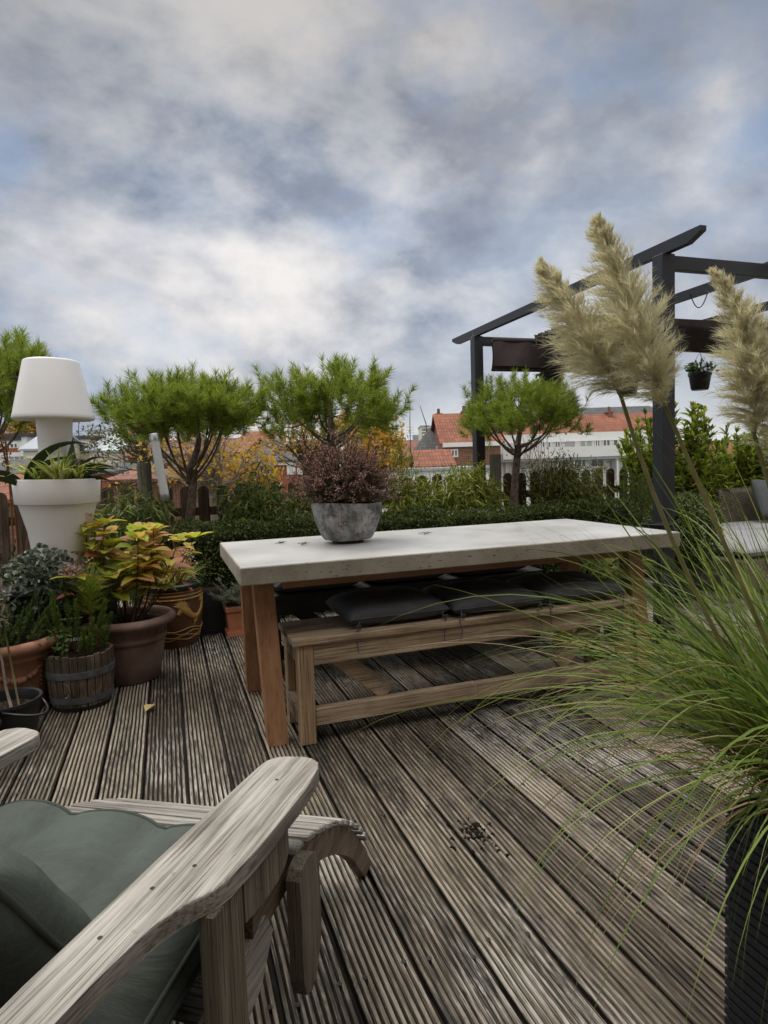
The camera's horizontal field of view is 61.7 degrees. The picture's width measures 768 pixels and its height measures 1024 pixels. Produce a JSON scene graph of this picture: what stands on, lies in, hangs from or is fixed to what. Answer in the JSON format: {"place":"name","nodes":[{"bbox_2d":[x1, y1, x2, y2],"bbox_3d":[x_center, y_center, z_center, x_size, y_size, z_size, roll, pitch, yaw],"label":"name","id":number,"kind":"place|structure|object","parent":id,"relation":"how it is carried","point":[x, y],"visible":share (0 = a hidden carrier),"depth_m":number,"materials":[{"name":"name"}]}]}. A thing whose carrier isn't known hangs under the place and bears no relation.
{"place":"outdoors","nodes":[
{"label":"outdoors","id":0,"kind":"place"},
{"bbox_2d":[0,433,36,461],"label":"terraced house","id":1,"kind":"structure","parent":0,"point":[20,440],"depth_m":47.66,"materials":[{"name":"white brick"}]},
{"bbox_2d":[7,442,17,447],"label":"window","id":2,"kind":"structure","parent":1,"relation":"in","point":[13,445],"depth_m":47.65,"materials":[{"name":"white glass"}]},
{"bbox_2d":[9,456,23,459],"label":"window","id":3,"kind":"structure","parent":1,"relation":"in","point":[11,458],"depth_m":47.75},
{"bbox_2d":[85,429,114,436],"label":"apartment block","id":4,"kind":"structure","parent":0,"point":[94,432],"depth_m":208.44,"materials":[{"name":"grey glass"}]},
{"bbox_2d":[84,433,135,463],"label":"mansard house","id":5,"kind":"structure","parent":0,"point":[95,449],"depth_m":49.78,"materials":[{"name":"white brick"}]},
{"bbox_2d":[240,431,283,441],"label":"gabled house","id":6,"kind":"structure","parent":0,"point":[253,433],"depth_m":65.11,"materials":[{"name":"orange tile"}]},
{"bbox_2d":[251,441,322,513],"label":"slate roof house","id":7,"kind":"structure","parent":0,"point":[288,469],"depth_m":37.95,"materials":[{"name":"red brick"}]},
{"bbox_2d":[287,465,295,474],"bbox_3d":[-5.465,-2.486,37.880,0.504,0.544,0.048,-2,4,0],"label":"window","id":8,"kind":"structure","parent":7,"relation":"in","point":[289,468],"depth_m":37.85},
{"bbox_2d":[0,0,767,465],"label":"sky","id":9,"kind":"structure","parent":0,"point":[240,184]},
{"bbox_2d":[397,441,419,467],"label":"brick house","id":10,"kind":"structure","parent":0,"point":[414,444],"depth_m":72.69,"materials":[{"name":"red tile"}]},
{"bbox_2d":[412,434,418,440],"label":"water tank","id":11,"kind":"object","parent":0,"point":[415,437],"visible":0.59,"depth_m":277.13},
{"bbox_2d":[418,425,429,440],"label":"tower block","id":12,"kind":"structure","parent":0,"point":[421,433],"depth_m":258.43,"materials":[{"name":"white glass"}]},
{"bbox_2d":[335,211,767,1023],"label":"pampas grass","id":13,"kind":"object","parent":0,"point":[737,721],"depth_m":1.15,"materials":[{"name":"plant"}]},
{"bbox_2d":[501,407,683,506],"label":"row house","id":14,"kind":"structure","parent":0,"point":[600,446],"depth_m":49.75,"materials":[{"name":"paint"}]},
{"bbox_2d":[502,462,506,476],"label":"window","id":15,"kind":"structure","parent":14,"relation":"in","point":[504,464],"depth_m":49.88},
{"bbox_2d":[510,462,525,474],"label":"window","id":16,"kind":"structure","parent":14,"relation":"in","point":[511,463],"depth_m":49.88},
{"bbox_2d":[554,442,560,446],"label":"window","id":17,"kind":"structure","parent":14,"relation":"in","point":[556,444],"depth_m":49.75,"materials":[{"name":"white glass"}]},
{"bbox_2d":[563,441,575,446],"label":"window","id":18,"kind":"structure","parent":14,"relation":"in","point":[572,443],"depth_m":49.76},
{"bbox_2d":[575,460,585,467],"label":"window","id":19,"kind":"structure","parent":14,"relation":"in","point":[583,462],"depth_m":49.87,"materials":[{"name":"grey glass"}]},
{"bbox_2d":[579,441,592,445],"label":"window","id":20,"kind":"structure","parent":14,"relation":"in","point":[581,443],"depth_m":49.76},
{"bbox_2d":[590,459,603,467],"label":"window","id":21,"kind":"structure","parent":14,"relation":"in","point":[592,461],"depth_m":49.87,"materials":[{"name":"grey glass"}]},
{"bbox_2d":[602,440,610,445],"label":"window","id":22,"kind":"structure","parent":14,"relation":"in","point":[604,442],"depth_m":49.75,"materials":[{"name":"white glass"}]},
{"bbox_2d":[608,459,612,468],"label":"window","id":23,"kind":"structure","parent":14,"relation":"in","point":[610,465],"depth_m":49.87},
{"bbox_2d":[574,406,652,414],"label":"slate roof house","id":24,"kind":"structure","parent":0,"point":[630,409],"depth_m":77.89,"materials":[{"name":"tile"}]},
{"bbox_2d":[580,557,656,642],"bbox_3d":[1.339,0.484,3.876,0.530,0.649,0.474,-2,4,4],"label":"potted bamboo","id":25,"kind":"object","parent":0,"point":[613,572],"visible":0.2,"depth_m":3.88,"materials":[{"name":"green plant"}]},
{"bbox_2d":[641,522,676,650],"bbox_3d":[1.611,0.435,3.770,0.192,0.744,0.192,-3,4,-19],"label":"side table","id":26,"kind":"object","parent":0,"point":[656,525],"visible":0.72,"depth_m":3.75,"materials":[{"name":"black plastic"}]},
{"label":"ground","id":27,"kind":"structure","parent":0,"visible":0},
{"bbox_2d":[0,474,23,575],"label":"tiled house","id":28,"kind":"structure","parent":27,"relation":"on","point":[4,489],"depth_m":22.12,"materials":[{"name":"brown brick"}]},
{"bbox_2d":[0,419,36,433],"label":"autumn tree","id":29,"kind":"object","parent":27,"relation":"on","point":[31,429],"visible":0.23,"depth_m":60.38,"materials":[{"name":"orange plant"}]},
{"bbox_2d":[17,435,83,458],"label":"roof extension","id":30,"kind":"object","parent":27,"relation":"on","point":[29,449],"visible":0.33,"depth_m":45.91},
{"bbox_2d":[0,457,101,551],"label":"slate roof house","id":31,"kind":"structure","parent":27,"relation":"on","point":[20,461],"depth_m":36.80,"materials":[{"name":"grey brick"}]},
{"bbox_2d":[75,435,102,459],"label":"flat roof house","id":32,"kind":"structure","parent":27,"relation":"on","point":[84,439],"depth_m":51.65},
{"bbox_2d":[101,435,133,464],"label":"glass roof house","id":33,"kind":"structure","parent":27,"relation":"on","point":[103,449],"depth_m":46.81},
{"bbox_2d":[95,460,171,601],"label":"slate roof house","id":34,"kind":"structure","parent":27,"relation":"on","point":[113,472],"depth_m":36.28,"materials":[{"name":"red brick"}]},
{"bbox_2d":[73,410,227,474],"bbox_3d":[-8.429,2.135,24.388,5.847,13.375,6.201,-6,6,-44],"label":"garden tree","id":35,"kind":"object","parent":27,"relation":"on","point":[137,450],"visible":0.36,"depth_m":23.38,"materials":[{"name":"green plant"}]},
{"bbox_2d":[101,468,229,601],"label":"tiled house","id":36,"kind":"structure","parent":27,"relation":"on","point":[121,478],"depth_m":26.99,"materials":[{"name":"brown brick"}]},
{"bbox_2d":[122,434,262,504],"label":"brick house","id":37,"kind":"structure","parent":27,"relation":"on","point":[249,443],"depth_m":41.26,"materials":[{"name":"red tile"}]},
{"bbox_2d":[109,423,301,522],"bbox_3d":[-2.172,4.064,8.979,2.473,11.394,2.388,-3,4,-19],"label":"autumn tree","id":38,"kind":"object","parent":27,"relation":"on","point":[215,468],"visible":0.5,"depth_m":8.42,"materials":[{"name":"yellow plant"}]},
{"bbox_2d":[223,441,279,493],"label":"autumn tree","id":39,"kind":"object","parent":27,"relation":"on","point":[266,459],"visible":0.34,"depth_m":9.27,"materials":[{"name":"yellow plant"}]},
{"bbox_2d":[234,413,351,499],"bbox_3d":[-1.421,3.601,13.110,2.509,11.654,2.509,-3,4,-19],"label":"autumn tree","id":40,"kind":"object","parent":27,"relation":"on","point":[299,449],"visible":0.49,"depth_m":12.80,"materials":[{"name":"orange plant"}]},
{"bbox_2d":[313,412,398,445],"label":"autumn tree","id":41,"kind":"object","parent":27,"relation":"on","point":[337,421],"visible":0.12,"depth_m":16.59,"materials":[{"name":"orange plant"}]},
{"bbox_2d":[339,410,410,480],"bbox_3d":[-0.019,3.754,12.336,1.464,11.371,1.564,-3,4,-19],"label":"autumn tree","id":42,"kind":"object","parent":27,"relation":"on","point":[383,444],"visible":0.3,"depth_m":11.78,"materials":[{"name":"yellow plant"}]},
{"bbox_2d":[410,409,442,454],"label":"slate gable house","id":43,"kind":"structure","parent":27,"relation":"on","point":[428,441],"depth_m":47.38,"materials":[{"name":"tile"}]},
{"bbox_2d":[420,407,428,432],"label":"antenna","id":44,"kind":"object","parent":43,"relation":"attached to","point":[426,428],"visible":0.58,"depth_m":51.55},
{"bbox_2d":[410,449,456,467],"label":"tiled house","id":45,"kind":"structure","parent":27,"relation":"on","point":[434,458],"depth_m":37.10,"materials":[{"name":"orange tile"}]},
{"bbox_2d":[382,466,489,511],"bbox_3d":[2.254,2.552,36.220,7.112,10.064,6.150,-2,4,0],"label":"white extension","id":46,"kind":"object","parent":27,"relation":"on","point":[427,471],"visible":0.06,"depth_m":32.95,"materials":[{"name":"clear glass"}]},
{"bbox_2d":[431,406,504,465],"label":"red roof house","id":47,"kind":"structure","parent":27,"relation":"on","point":[443,427],"depth_m":41.99,"materials":[{"name":"tile"}]},
{"bbox_2d":[451,449,457,456],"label":"window","id":48,"kind":"structure","parent":47,"relation":"in","point":[454,451],"depth_m":41.81,"materials":[{"name":"white glass"}]},
{"bbox_2d":[506,428,581,499],"bbox_3d":[2.934,3.950,11.376,1.451,10.924,0.875,0,5,24],"label":"garden tree","id":49,"kind":"object","parent":27,"relation":"on","point":[538,463],"visible":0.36,"depth_m":10.90,"materials":[{"name":"green plant"}]},
{"bbox_2d":[625,443,755,465],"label":"tiled house","id":50,"kind":"structure","parent":27,"relation":"on","point":[730,451],"depth_m":28.66,"materials":[{"name":"orange tile"}]},
{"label":"terrace building","id":51,"kind":"structure","parent":0,"visible":0},
{"bbox_2d":[52,633,363,1023],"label":"roof slab","id":52,"kind":"structure","parent":51,"relation":"on","point":[269,956],"depth_m":2.59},
{"bbox_2d":[0,572,767,1023],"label":"deck","id":53,"kind":"structure","parent":52,"relation":"on","point":[420,914],"depth_m":2.01,"materials":[{"name":"weathered wood"}]},
{"bbox_2d":[0,434,29,574],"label":"dead flower stem","id":54,"kind":"object","parent":53,"relation":"on","point":[5,454],"visible":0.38,"depth_m":3.61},
{"bbox_2d":[0,575,48,730],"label":"potted dry plant","id":55,"kind":"object","parent":53,"relation":"on","point":[19,707],"visible":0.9,"depth_m":2.73,"materials":[{"name":"black plant"}]},
{"bbox_2d":[0,324,59,577],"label":"pine tree","id":56,"kind":"object","parent":53,"relation":"on","point":[15,352],"visible":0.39,"depth_m":4.52,"materials":[{"name":"green plant"}]},
{"bbox_2d":[0,586,64,707],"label":"potted euphorbia","id":57,"kind":"object","parent":53,"relation":"on","point":[27,653],"visible":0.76,"depth_m":3.06,"materials":[{"name":"ceramic"}]},
{"bbox_2d":[0,542,120,629],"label":"ivy","id":58,"kind":"object","parent":57,"relation":"in","point":[36,571],"visible":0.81,"depth_m":3.28,"materials":[{"name":"green plant"}]},
{"bbox_2d":[0,577,119,645],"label":"lamp stand","id":59,"kind":"object","parent":53,"relation":"on","point":[112,604],"visible":0.22,"depth_m":3.38,"materials":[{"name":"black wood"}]},
{"bbox_2d":[0,538,36,599],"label":"bush","id":60,"kind":"object","parent":59,"relation":"on","point":[10,555],"visible":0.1,"depth_m":3.50,"materials":[{"name":"green plant"}]},
{"bbox_2d":[11,357,100,582],"bbox_3d":[-1.780,-0.219,3.501,0.434,1.196,0.434,-2,5,-19],"label":"planter lamp","id":61,"kind":"object","parent":59,"relation":"on","point":[52,400],"visible":0.81,"depth_m":3.36,"materials":[{"name":"white plastic"}]},
{"bbox_2d":[0,441,88,485],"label":"strap leaf plant","id":62,"kind":"object","parent":61,"relation":"in","point":[39,457],"visible":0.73,"depth_m":3.35,"materials":[{"name":"green plant"}]},
{"bbox_2d":[4,446,112,480],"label":"spider plant","id":63,"kind":"object","parent":61,"relation":"in","point":[59,470],"visible":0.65,"depth_m":3.34,"materials":[{"name":"green plant"}]},
{"bbox_2d":[65,438,115,481],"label":"strap leaf plant","id":64,"kind":"object","parent":61,"relation":"in","point":[88,473],"visible":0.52,"depth_m":3.45,"materials":[{"name":"green plant"}]},
{"bbox_2d":[39,560,118,712],"bbox_3d":[-1.514,0.590,3.229,0.340,0.726,0.386,-2,4,-5],"label":"barrel planter","id":65,"kind":"object","parent":53,"relation":"on","point":[79,675],"visible":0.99,"depth_m":3.13,"materials":[{"name":"weathered brown wood"},{"name":"grey iron"},{"name":"green needle leaves"}]},
{"bbox_2d":[49,513,210,685],"bbox_3d":[-1.350,0.446,3.577,0.832,0.951,0.660,-3,4,-19],"label":"potted hydrangea","id":66,"kind":"object","parent":53,"relation":"on","point":[137,635],"visible":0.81,"depth_m":3.47,"materials":[{"name":"plant"}]},
{"bbox_2d":[90,480,184,606],"bbox_3d":[-1.887,0.303,4.856,0.805,1.083,0.756,-3,4,-19],"label":"bamboo shrub","id":67,"kind":"object","parent":53,"relation":"on","point":[133,510],"visible":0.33,"depth_m":4.83,"materials":[{"name":"green plant"}]},
{"bbox_2d":[144,704,154,712],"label":"fallen leaf","id":68,"kind":"object","parent":53,"relation":"on","point":[147,707],"visible":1,"depth_m":3.08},
{"bbox_2d":[0,728,318,1023],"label":"adirondack chair","id":69,"kind":"object","parent":53,"relation":"on","point":[216,871],"visible":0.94,"depth_m":0.94,"materials":[{"name":"brown wood"}]},
{"bbox_2d":[0,799,200,1023],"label":"seat cushion","id":70,"kind":"object","parent":69,"relation":"on","point":[93,864],"visible":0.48,"depth_m":1.10,"materials":[{"name":"green fabric"}]},
{"bbox_2d":[0,845,91,1008],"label":"back pillow","id":71,"kind":"object","parent":70,"relation":"on","point":[44,919],"visible":0.48,"depth_m":0.82,"materials":[{"name":"green fabric"}]},
{"bbox_2d":[149,433,174,548],"bbox_3d":[-1.472,0.158,4.466,0.067,1.412,0.066,-10,5,-18],"label":"garden torch","id":72,"kind":"object","parent":53,"relation":"on","point":[154,438],"visible":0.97,"depth_m":4.41,"materials":[{"name":"grey metal"}]},
{"bbox_2d":[140,546,221,648],"bbox_3d":[-1.385,0.540,4.301,0.662,0.658,0.558,-1,4,7],"label":"glazed pot","id":73,"kind":"object","parent":53,"relation":"on","point":[184,602],"visible":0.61,"depth_m":4.16,"materials":[{"name":"brown ceramic"}]},
{"bbox_2d":[89,358,276,532],"bbox_3d":[-1.477,-0.213,5.140,1.393,2.049,1.454,-1,4,14],"label":"pine tree","id":74,"kind":"object","parent":53,"relation":"on","point":[180,402],"visible":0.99,"depth_m":4.82,"materials":[{"name":"green plant"}]},
{"bbox_2d":[199,586,226,635],"bbox_3d":[-1.238,0.694,4.543,0.230,0.304,0.170,-4,5,-27],"label":"ribbed planter","id":75,"kind":"object","parent":53,"relation":"on","point":[213,619],"visible":0.52,"depth_m":4.48,"materials":[{"name":"plastic"}]},
{"bbox_2d":[64,798,370,994],"bbox_3d":[-0.408,0.834,1.518,0.661,0.418,0.766,-1,4,13],"label":"footstool","id":76,"kind":"object","parent":53,"relation":"on","point":[314,841],"visible":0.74,"depth_m":1.26,"materials":[{"name":"brown wood"}]},
{"bbox_2d":[208,578,242,636],"bbox_3d":[-1.046,0.653,4.460,0.387,0.386,0.364,1,5,30],"label":"clay planter","id":77,"kind":"object","parent":53,"relation":"on","point":[233,615],"visible":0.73,"depth_m":4.40,"materials":[{"name":"ceramic"}]},
{"bbox_2d":[211,459,300,530],"bbox_3d":[-1.036,0.167,5.315,0.817,1.230,0.686,-3,4,-19],"label":"bamboo shrub","id":78,"kind":"object","parent":53,"relation":"on","point":[250,504],"visible":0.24,"depth_m":5.20,"materials":[{"name":"green plant"}]},
{"bbox_2d":[283,480,319,526],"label":"bamboo shrub","id":79,"kind":"object","parent":53,"relation":"on","point":[302,509],"visible":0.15,"depth_m":5.34,"materials":[{"name":"green plant"}]},
{"bbox_2d":[245,350,419,456],"bbox_3d":[-0.448,-0.314,5.382,1.447,2.144,1.528,-3,4,-19],"label":"pine tree","id":80,"kind":"object","parent":53,"relation":"on","point":[305,405],"visible":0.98,"depth_m":5.08,"materials":[{"name":"green plant"}]},
{"bbox_2d":[0,454,748,599],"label":"picket fence","id":81,"kind":"object","parent":53,"relation":"on","point":[204,509],"visible":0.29,"depth_m":5.34,"materials":[{"name":"brown wood"}]},
{"bbox_2d":[126,495,640,619],"bbox_3d":[0.211,0.333,5.372,4.450,0.853,0.616,-3,4,-19],"label":"box hedge","id":82,"kind":"object","parent":53,"relation":"on","point":[207,545],"visible":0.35,"depth_m":5.14,"materials":[{"name":"green plant"}]},
{"bbox_2d":[372,471,440,520],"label":"bamboo shrub","id":83,"kind":"object","parent":53,"relation":"on","point":[405,502],"visible":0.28,"depth_m":5.65,"materials":[{"name":"green plant"}]},
{"bbox_2d":[376,437,436,515],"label":"bamboo shrub","id":84,"kind":"object","parent":53,"relation":"on","point":[399,474],"visible":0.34,"depth_m":5.74,"materials":[{"name":"yellow plant"}]},
{"bbox_2d":[274,566,542,672],"bbox_3d":[0.131,0.623,3.962,1.761,0.441,0.330,-3,5,-19],"label":"bench","id":85,"kind":"object","parent":53,"relation":"on","point":[303,605],"visible":0.25,"depth_m":3.65,"materials":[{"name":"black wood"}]},
{"bbox_2d":[274,581,359,591],"bbox_3d":[-0.417,0.375,3.761,0.513,0.119,0.370,-4,5,-21],"label":"seat cushion","id":86,"kind":"object","parent":85,"relation":"on","point":[277,586],"visible":0.16,"depth_m":3.58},
{"bbox_2d":[370,573,445,582],"bbox_3d":[0.092,0.343,3.936,0.512,0.123,0.370,-3,4,-17],"label":"seat cushion","id":87,"kind":"object","parent":85,"relation":"on","point":[406,578],"visible":0.08,"depth_m":3.78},
{"bbox_2d":[455,566,525,574],"bbox_3d":[0.616,0.310,4.102,0.512,0.128,0.382,-4,5,-20],"label":"seat cushion","id":88,"kind":"object","parent":85,"relation":"on","point":[489,571],"visible":0.08,"depth_m":3.93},
{"bbox_2d":[220,519,679,746],"bbox_3d":[0.309,0.507,3.285,2.120,0.760,0.947,-3,4,-19],"label":"concrete table","id":89,"kind":"object","parent":53,"relation":"on","point":[259,569],"visible":0.91,"depth_m":2.92,"materials":[{"name":"concrete"}]},
{"bbox_2d":[282,426,415,543],"bbox_3d":[-0.170,-0.139,3.162,0.616,0.579,0.637,-4,5,-27],"label":"potted heather","id":90,"kind":"object","parent":89,"relation":"on","point":[347,509],"visible":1,"depth_m":3.08,"materials":[{"name":"plant"}]},
{"bbox_2d":[278,594,637,745],"bbox_3d":[0.390,0.681,3.037,1.706,0.446,0.340,-3,5,-19],"label":"bench","id":91,"kind":"object","parent":53,"relation":"on","point":[309,644],"visible":0.69,"depth_m":2.82,"materials":[{"name":"brown wood"}]},
{"bbox_2d":[325,586,449,652],"bbox_3d":[0.014,0.465,2.949,0.470,0.192,0.459,-3,5,-20],"label":"seat cushion","id":92,"kind":"object","parent":91,"relation":"on","point":[358,608],"visible":0.98,"depth_m":2.81,"materials":[{"name":"fabric"}]},
{"bbox_2d":[421,579,543,640],"bbox_3d":[0.462,0.441,3.090,0.471,0.190,0.469,-4,5,-20],"label":"seat cushion","id":93,"kind":"object","parent":91,"relation":"on","point":[471,605],"visible":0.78,"depth_m":2.96,"materials":[{"name":"fabric"}]},
{"bbox_2d":[505,571,625,627],"bbox_3d":[0.904,0.416,3.243,0.463,0.188,0.458,-3,4,-17],"label":"seat cushion","id":94,"kind":"object","parent":91,"relation":"on","point":[539,583],"visible":0.77,"depth_m":3.11,"materials":[{"name":"fabric"}]},
{"bbox_2d":[412,451,510,517],"bbox_3d":[0.717,0.061,5.906,1.003,1.233,0.742,-3,4,-19],"label":"bamboo shrub","id":95,"kind":"object","parent":53,"relation":"on","point":[464,489],"visible":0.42,"depth_m":5.80,"materials":[{"name":"green plant"}]},
{"bbox_2d":[446,817,514,857],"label":"dirt clump","id":96,"kind":"object","parent":53,"relation":"on","point":[475,825],"visible":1,"depth_m":1.97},
{"bbox_2d":[454,366,595,509],"bbox_3d":[1.340,-0.362,6.042,1.386,2.017,1.349,-3,4,-19],"label":"pine tree","id":97,"kind":"object","parent":53,"relation":"on","point":[555,405],"visible":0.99,"depth_m":5.75,"materials":[{"name":"green plant"}]},
{"bbox_2d":[520,447,618,510],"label":"bamboo shrub","id":98,"kind":"object","parent":53,"relation":"on","point":[564,488],"visible":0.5,"depth_m":6.11,"materials":[{"name":"green plant"}]},
{"bbox_2d":[452,225,767,640],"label":"pergola","id":99,"kind":"object","parent":53,"relation":"on","point":[519,354],"visible":0.41,"depth_m":4.08,"materials":[{"name":"paint"}]},
{"bbox_2d":[533,355,565,385],"bbox_3d":[1.654,-1.415,6.406,0.352,0.438,0.398,-3,4,-19],"label":"hanging pot","id":100,"kind":"object","parent":99,"relation":"hanging from","point":[546,376],"visible":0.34,"depth_m":6.33,"materials":[{"name":"black plastic"}]},
{"bbox_2d":[618,373,639,396],"bbox_3d":[2.551,-1.448,6.715,0.356,0.478,0.360,-5,5,-36],"label":"hanging pot","id":101,"kind":"object","parent":99,"relation":"hanging from","point":[633,388],"visible":0.07,"depth_m":6.64,"materials":[{"name":"black plastic"}]},
{"bbox_2d":[684,353,719,390],"bbox_3d":[3.448,-1.534,6.987,0.346,0.408,0.329,-6,6,-44],"label":"hanging pot","id":102,"kind":"object","parent":99,"relation":"hanging from","point":[698,379],"visible":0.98,"depth_m":6.96,"materials":[{"name":"black plastic"}]},
{"bbox_2d":[607,466,652,575],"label":"feathery plant","id":103,"kind":"object","parent":53,"relation":"on","point":[643,499],"visible":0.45,"depth_m":6.07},
{"bbox_2d":[614,401,739,523],"bbox_3d":[3.038,-0.311,6.694,1.465,1.712,0.763,-3,4,-19],"label":"oleander bush","id":104,"kind":"object","parent":53,"relation":"on","point":[694,442],"visible":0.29,"depth_m":6.59,"materials":[{"name":"green plant"}]},
{"bbox_2d":[637,490,724,602],"bbox_3d":[2.312,0.261,5.031,0.637,0.858,0.662,-3,4,-19],"label":"box ball","id":105,"kind":"object","parent":53,"relation":"on","point":[687,508],"visible":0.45,"depth_m":4.88,"materials":[{"name":"green plant"}]},
{"bbox_2d":[642,487,767,592],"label":"lounge sofa","id":106,"kind":"object","parent":53,"relation":"on","point":[745,502],"visible":0.33,"depth_m":6.63,"materials":[{"name":"grey wicker"}]},
{"bbox_2d":[700,529,767,556],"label":"seat pad","id":107,"kind":"object","parent":106,"relation":"on","point":[746,538],"visible":0.34,"depth_m":5.20,"materials":[{"name":"white fabric"}]},
{"bbox_2d":[702,520,767,529],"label":"seat pad","id":108,"kind":"object","parent":106,"relation":"on","point":[756,524],"visible":0.09,"depth_m":6.31,"materials":[{"name":"white fabric"}]},
{"bbox_2d":[751,480,767,516],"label":"throw pillow","id":109,"kind":"object","parent":108,"relation":"on","point":[761,488],"visible":0.91,"depth_m":6.44,"materials":[{"name":"grey fabric"}]},
{"bbox_2d":[711,426,767,517],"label":"oleander bush","id":110,"kind":"object","parent":53,"relation":"on","point":[752,471],"visible":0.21,"depth_m":6.87,"materials":[{"name":"green plant"}]}
]}

